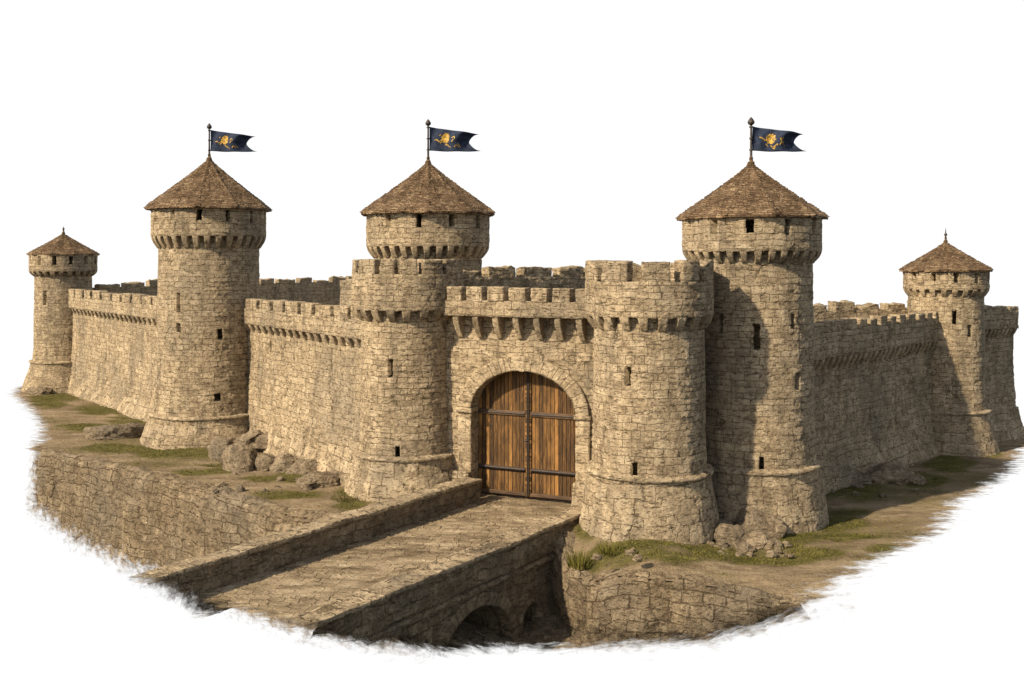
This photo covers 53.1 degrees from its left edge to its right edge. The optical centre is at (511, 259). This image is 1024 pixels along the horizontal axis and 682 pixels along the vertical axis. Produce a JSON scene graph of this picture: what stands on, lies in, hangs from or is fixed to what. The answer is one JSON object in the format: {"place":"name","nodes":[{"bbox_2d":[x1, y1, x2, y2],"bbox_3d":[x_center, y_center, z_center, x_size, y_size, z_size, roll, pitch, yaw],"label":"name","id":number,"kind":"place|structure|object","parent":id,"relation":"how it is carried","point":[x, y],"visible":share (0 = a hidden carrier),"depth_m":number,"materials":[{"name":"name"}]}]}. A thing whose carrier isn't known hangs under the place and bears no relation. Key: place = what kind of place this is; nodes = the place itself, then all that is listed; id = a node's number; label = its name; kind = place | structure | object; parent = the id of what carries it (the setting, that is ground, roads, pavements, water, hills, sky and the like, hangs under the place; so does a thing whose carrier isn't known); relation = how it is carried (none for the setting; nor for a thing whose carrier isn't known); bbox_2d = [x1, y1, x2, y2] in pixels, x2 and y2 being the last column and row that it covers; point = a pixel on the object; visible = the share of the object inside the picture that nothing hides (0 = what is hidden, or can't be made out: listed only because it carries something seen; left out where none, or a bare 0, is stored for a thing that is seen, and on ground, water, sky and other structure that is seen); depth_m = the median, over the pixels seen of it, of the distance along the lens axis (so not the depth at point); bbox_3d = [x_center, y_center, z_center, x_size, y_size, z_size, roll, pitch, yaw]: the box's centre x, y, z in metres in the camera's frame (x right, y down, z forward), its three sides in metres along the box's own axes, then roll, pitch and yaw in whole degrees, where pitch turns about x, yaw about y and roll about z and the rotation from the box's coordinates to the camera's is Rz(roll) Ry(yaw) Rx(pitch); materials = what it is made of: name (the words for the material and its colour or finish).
{"place":"outdoors","nodes":[
{"label":"outdoors","id":0,"kind":"place"},
{"bbox_2d":[0,0,1023,681],"label":"sky","id":1,"kind":"structure","parent":0,"point":[597,124],"materials":[{"name":"white"}]},
{"bbox_2d":[9,386,1023,602],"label":"ground","id":2,"kind":"structure","parent":0,"point":[793,580],"depth_m":40.27,"materials":[{"name":"brown soil"}]},
{"bbox_2d":[24,386,51,394],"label":"boulder","id":3,"kind":"object","parent":2,"relation":"on","point":[38,390],"visible":1,"depth_m":71.63,"materials":[{"name":"stone"}]},
{"bbox_2d":[21,230,99,396],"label":"round tower","id":4,"kind":"structure","parent":2,"relation":"on","point":[59,266],"depth_m":73.14,"materials":[{"name":"stone"}]},
{"bbox_2d":[66,289,157,421],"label":"curtain wall","id":5,"kind":"structure","parent":2,"relation":"on","point":[114,351],"depth_m":65.39,"materials":[{"name":"stone"}]},
{"bbox_2d":[83,422,144,439],"bbox_3d":[-21.007,9.051,54.381,3.129,0.840,2.753,0,0,14],"label":"boulder","id":6,"kind":"object","parent":2,"relation":"on","point":[120,431],"visible":0.88,"depth_m":53.39,"materials":[{"name":"stone"}]},
{"bbox_2d":[140,154,271,449],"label":"round tower","id":7,"kind":"structure","parent":2,"relation":"on","point":[208,227],"depth_m":51.94,"materials":[{"name":"stone"}]},
{"bbox_2d":[207,123,255,153],"bbox_3d":[-14.863,-6.320,54.300,2.653,1.840,0.352,0,0,-2],"label":"flag","id":8,"kind":"object","parent":7,"relation":"attached to","point":[225,142],"visible":1,"depth_m":54.30,"materials":[{"name":"fabric"}]},
{"bbox_2d":[207,437,233,461],"bbox_3d":[-13.618,8.974,48.379,1.401,1.023,1.475,0,0,19],"label":"boulder","id":9,"kind":"object","parent":2,"relation":"on","point":[217,447],"visible":0.56,"depth_m":47.92,"materials":[{"name":"stone"}]},
{"bbox_2d":[215,482,225,487],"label":"boulder","id":10,"kind":"object","parent":2,"relation":"on","point":[220,484],"visible":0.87,"depth_m":42.33,"materials":[{"name":"stone"}]},
{"bbox_2d":[92,276,351,304],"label":"wall","id":11,"kind":"structure","parent":2,"relation":"on","point":[307,289],"depth_m":91.82,"materials":[{"name":"beige stone"}]},
{"bbox_2d":[27,446,436,648],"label":"moat wall","id":12,"kind":"structure","parent":2,"relation":"on","point":[149,519],"depth_m":44.50,"materials":[{"name":"stone"}]},
{"bbox_2d":[221,443,256,473],"bbox_3d":[-12.194,8.866,45.788,1.775,1.239,1.476,0,0,-1],"label":"boulder","id":13,"kind":"object","parent":2,"relation":"on","point":[238,458],"visible":0.81,"depth_m":45.44,"materials":[{"name":"stone"}]},
{"bbox_2d":[235,484,245,491],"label":"boulder","id":14,"kind":"object","parent":2,"relation":"on","point":[239,488],"visible":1,"depth_m":41.48,"materials":[{"name":"stone"}]},
{"bbox_2d":[234,430,263,446],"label":"boulder","id":15,"kind":"object","parent":2,"relation":"on","point":[249,438],"visible":0.56,"depth_m":49.92,"materials":[{"name":"stone"}]},
{"bbox_2d":[237,475,265,483],"bbox_3d":[-11.038,9.395,43.671,1.468,0.370,1.521,0,0,34],"label":"weed tuft","id":16,"kind":"object","parent":2,"relation":"on","point":[251,480],"visible":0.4,"depth_m":43.51,"materials":[{"name":"green plant"}]},
{"bbox_2d":[253,432,267,448],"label":"boulder","id":17,"kind":"object","parent":2,"relation":"on","point":[261,441],"visible":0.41,"depth_m":49.44,"materials":[{"name":"stone"}]},
{"bbox_2d":[254,453,274,471],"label":"boulder","id":18,"kind":"object","parent":2,"relation":"on","point":[263,462],"visible":0.6,"depth_m":45.45,"materials":[{"name":"stone"}]},
{"bbox_2d":[276,476,284,481],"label":"boulder","id":19,"kind":"object","parent":2,"relation":"on","point":[280,478],"visible":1,"depth_m":43.51,"materials":[{"name":"stone"}]},
{"bbox_2d":[269,452,301,472],"bbox_3d":[-9.958,9.038,45.569,1.677,0.850,1.260,0,0,23],"label":"boulder","id":20,"kind":"object","parent":2,"relation":"on","point":[283,462],"visible":0.64,"depth_m":45.18,"materials":[{"name":"stone"}]},
{"bbox_2d":[243,297,360,485],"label":"curtain wall","id":21,"kind":"structure","parent":2,"relation":"on","point":[303,389],"depth_m":46.76,"materials":[{"name":"stone"}]},
{"bbox_2d":[290,459,317,474],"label":"boulder","id":22,"kind":"object","parent":2,"relation":"on","point":[303,467],"visible":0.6,"depth_m":44.66,"materials":[{"name":"stone"}]},
{"bbox_2d":[302,483,311,490],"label":"boulder","id":23,"kind":"object","parent":2,"relation":"on","point":[307,486],"visible":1,"depth_m":41.82,"materials":[{"name":"stone"}]},
{"bbox_2d":[296,470,339,487],"bbox_3d":[-8.032,9.167,42.754,1.957,0.575,1.288,0,0,-10],"label":"boulder","id":24,"kind":"object","parent":2,"relation":"on","point":[315,479],"visible":0.9,"depth_m":42.40,"materials":[{"name":"stone"}]},
{"bbox_2d":[329,469,338,475],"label":"boulder","id":25,"kind":"object","parent":2,"relation":"on","point":[335,472],"visible":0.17,"depth_m":43.20,"materials":[{"name":"stone"}]},
{"bbox_2d":[330,491,356,502],"bbox_3d":[-6.576,9.365,40.414,1.422,0.409,1.376,0,0,0],"label":"weed tuft","id":26,"kind":"object","parent":2,"relation":"on","point":[332,497],"visible":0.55,"depth_m":40.28,"materials":[{"name":"green plant"}]},
{"bbox_2d":[340,279,351,304],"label":"wall","id":27,"kind":"structure","parent":2,"relation":"on","point":[346,292],"depth_m":47.92,"materials":[{"name":"beige stone"}]},
{"bbox_2d":[135,477,580,651],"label":"bridge","id":28,"kind":"structure","parent":2,"relation":"on","point":[376,572],"depth_m":31.69,"materials":[{"name":"stone"}]},
{"bbox_2d":[344,259,462,501],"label":"gate tower","id":29,"kind":"structure","parent":2,"relation":"on","point":[398,307],"depth_m":40.39,"materials":[{"name":"stone"}]},
{"bbox_2d":[360,156,494,275],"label":"round tower","id":30,"kind":"structure","parent":2,"relation":"on","point":[427,210],"depth_m":45.82,"materials":[{"name":"stone"}]},
{"bbox_2d":[425,119,478,159],"bbox_3d":[-2.758,-5.595,48.000,2.623,1.990,0.352,0,0,-2],"label":"flag","id":31,"kind":"object","parent":30,"relation":"attached to","point":[444,140],"visible":1,"depth_m":48.00,"materials":[{"name":"fabric"}]},
{"bbox_2d":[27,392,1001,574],"bbox_3d":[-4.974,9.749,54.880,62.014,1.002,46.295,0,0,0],"label":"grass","id":32,"kind":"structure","parent":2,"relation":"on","point":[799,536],"depth_m":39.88,"materials":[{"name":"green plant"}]},
{"bbox_2d":[438,286,593,506],"bbox_3d":[1.208,5.429,40.959,9.182,8.772,3.833,0,0,24],"label":"gatehouse","id":33,"kind":"object","parent":2,"relation":"on","point":[519,373],"visible":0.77,"depth_m":40.17,"materials":[{"name":"stone"}]},
{"bbox_2d":[479,371,527,496],"bbox_3d":[-0.341,6.850,40.847,2.193,5.040,0.240,0,0,24],"label":"door leaf","id":34,"kind":"structure","parent":33,"relation":"in","point":[503,440],"depth_m":40.83,"materials":[{"name":"brown wood"}]},
{"bbox_2d":[529,372,575,501],"bbox_3d":[1.674,6.850,39.970,2.179,5.040,0.200,0,0,24],"label":"door leaf","id":35,"kind":"structure","parent":33,"relation":"in","point":[552,424],"depth_m":40.02,"materials":[{"name":"brown wood"}]},
{"bbox_2d":[463,265,585,301],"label":"wall","id":36,"kind":"structure","parent":2,"relation":"on","point":[571,276],"depth_m":46.74,"materials":[{"name":"beige stone"}]},
{"bbox_2d":[564,547,593,569],"bbox_3d":[2.170,9.846,33.906,1.010,0.648,1.072,0,0,-33],"label":"weed tuft","id":37,"kind":"object","parent":2,"relation":"on","point":[579,562],"visible":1,"depth_m":33.85,"materials":[{"name":"green plant"}]},
{"bbox_2d":[591,554,602,559],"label":"boulder","id":38,"kind":"object","parent":2,"relation":"on","point":[597,556],"visible":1,"depth_m":32.15,"materials":[{"name":"stone"}]},
{"bbox_2d":[595,540,625,555],"bbox_3d":[3.258,9.548,34.045,1.108,0.404,1.266,0,0,21],"label":"weed tuft","id":39,"kind":"object","parent":2,"relation":"on","point":[608,550],"visible":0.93,"depth_m":33.93,"materials":[{"name":"green plant"}]},
{"bbox_2d":[625,549,632,555],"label":"boulder","id":40,"kind":"object","parent":2,"relation":"on","point":[629,552],"visible":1,"depth_m":32.62,"materials":[{"name":"stone"}]},
{"bbox_2d":[632,554,641,561],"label":"boulder","id":41,"kind":"object","parent":2,"relation":"on","point":[637,558],"visible":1,"depth_m":31.96,"materials":[{"name":"stone"}]},
{"bbox_2d":[579,260,718,543],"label":"gate tower","id":42,"kind":"structure","parent":2,"relation":"on","point":[649,470],"depth_m":34.96,"materials":[{"name":"stone"}]},
{"bbox_2d":[551,531,822,646],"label":"moat wall","id":43,"kind":"structure","parent":2,"relation":"on","point":[613,603],"depth_m":31.72,"materials":[{"name":"stone"}]},
{"bbox_2d":[705,541,714,545],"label":"boulder","id":44,"kind":"object","parent":2,"relation":"on","point":[712,543],"visible":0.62,"depth_m":34.87,"materials":[{"name":"stone"}]},
{"bbox_2d":[714,540,728,547],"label":"boulder","id":45,"kind":"object","parent":2,"relation":"on","point":[723,543],"visible":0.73,"depth_m":34.69,"materials":[{"name":"stone"}]},
{"bbox_2d":[718,518,732,524],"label":"boulder","id":46,"kind":"object","parent":2,"relation":"on","point":[720,521],"visible":0.18,"depth_m":36.16,"materials":[{"name":"stone"}]},
{"bbox_2d":[713,523,750,545],"bbox_3d":[7.610,9.461,35.343,1.345,0.809,1.142,0,0,-23],"label":"boulder","id":47,"kind":"object","parent":2,"relation":"on","point":[731,535],"visible":0.69,"depth_m":35.03,"materials":[{"name":"stone"}]},
{"bbox_2d":[735,550,746,555],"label":"boulder","id":48,"kind":"object","parent":2,"relation":"on","point":[739,553],"visible":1,"depth_m":33.84,"materials":[{"name":"stone"}]},
{"bbox_2d":[741,542,755,552],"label":"boulder","id":49,"kind":"object","parent":2,"relation":"on","point":[746,547],"visible":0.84,"depth_m":34.29,"materials":[{"name":"stone"}]},
{"bbox_2d":[747,552,754,556],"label":"boulder","id":50,"kind":"object","parent":2,"relation":"on","point":[750,554],"visible":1,"depth_m":33.82,"materials":[{"name":"stone"}]},
{"bbox_2d":[676,156,829,533],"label":"round tower","id":51,"kind":"structure","parent":2,"relation":"on","point":[752,231],"depth_m":37.27,"materials":[{"name":"stone"}]},
{"bbox_2d":[747,117,803,156],"bbox_3d":[10.222,-4.620,39.400,2.323,1.740,0.351,0,0,-2],"label":"flag","id":52,"kind":"object","parent":51,"relation":"attached to","point":[767,140],"visible":1,"depth_m":39.40,"materials":[{"name":"fabric"}]},
{"bbox_2d":[746,531,767,549],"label":"boulder","id":53,"kind":"object","parent":2,"relation":"on","point":[757,540],"visible":0.85,"depth_m":34.76,"materials":[{"name":"stone"}]},
{"bbox_2d":[731,506,786,539],"bbox_3d":[8.699,9.343,36.611,2.303,1.078,1.719,0,0,21],"label":"boulder","id":54,"kind":"object","parent":2,"relation":"on","point":[769,526],"visible":0.55,"depth_m":36.18,"materials":[{"name":"stone"}]},
{"bbox_2d":[766,550,777,557],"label":"boulder","id":55,"kind":"object","parent":2,"relation":"on","point":[771,554],"visible":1,"depth_m":33.78,"materials":[{"name":"stone"}]},
{"bbox_2d":[763,539,783,549],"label":"boulder","id":56,"kind":"object","parent":2,"relation":"on","point":[773,544],"visible":0.91,"depth_m":34.68,"materials":[{"name":"stone"}]},
{"bbox_2d":[773,549,781,553],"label":"boulder","id":57,"kind":"object","parent":2,"relation":"on","point":[778,551],"visible":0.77,"depth_m":34.15,"materials":[{"name":"stone"}]},
{"bbox_2d":[782,540,792,547],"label":"boulder","id":58,"kind":"object","parent":2,"relation":"on","point":[787,544],"visible":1,"depth_m":34.87,"materials":[{"name":"stone"}]},
{"bbox_2d":[772,539,809,554],"bbox_3d":[9.352,9.775,34.621,1.445,0.389,1.360,0,0,0],"label":"weed tuft","id":59,"kind":"object","parent":2,"relation":"on","point":[800,550],"visible":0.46,"depth_m":34.48,"materials":[{"name":"green plant"}]},
{"bbox_2d":[853,484,863,487],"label":"boulder","id":60,"kind":"object","parent":2,"relation":"on","point":[857,486],"visible":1,"depth_m":43.89,"materials":[{"name":"stone"}]},
{"bbox_2d":[813,300,907,322],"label":"wall","id":61,"kind":"structure","parent":2,"relation":"on","point":[834,310],"depth_m":53.09,"materials":[{"name":"beige stone"}]},
{"bbox_2d":[851,468,872,485],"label":"boulder","id":62,"kind":"object","parent":2,"relation":"on","point":[859,477],"visible":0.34,"depth_m":44.41,"materials":[{"name":"stone"}]},
{"bbox_2d":[814,311,938,494],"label":"curtain wall","id":63,"kind":"structure","parent":2,"relation":"on","point":[872,392],"depth_m":46.87,"materials":[{"name":"stone"}]},
{"bbox_2d":[878,492,886,496],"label":"boulder","id":64,"kind":"object","parent":2,"relation":"on","point":[883,494],"visible":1,"depth_m":42.41,"materials":[{"name":"stone"}]},
{"bbox_2d":[864,463,914,483],"bbox_3d":[16.650,9.519,46.033,2.818,0.678,2.393,0,0,-6],"label":"boulder","id":65,"kind":"object","parent":2,"relation":"on","point":[886,473],"visible":0.64,"depth_m":45.30,"materials":[{"name":"stone"}]},
{"bbox_2d":[905,474,926,484],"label":"boulder","id":66,"kind":"object","parent":2,"relation":"on","point":[918,479],"visible":0.91,"depth_m":44.95,"materials":[{"name":"stone"}]},
{"bbox_2d":[898,237,999,456],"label":"round tower","id":67,"kind":"structure","parent":2,"relation":"on","point":[947,282],"depth_m":51.83,"materials":[{"name":"stone"}]},
{"bbox_2d":[984,305,1023,447],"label":"curtain wall","id":68,"kind":"structure","parent":2,"relation":"on","point":[1001,324],"depth_m":56.11,"materials":[{"name":"stone"}]},
{"bbox_2d":[311,600,807,653],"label":"moat","id":69,"kind":"structure","parent":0,"point":[547,633],"depth_m":32.49,"materials":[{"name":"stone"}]}
]}

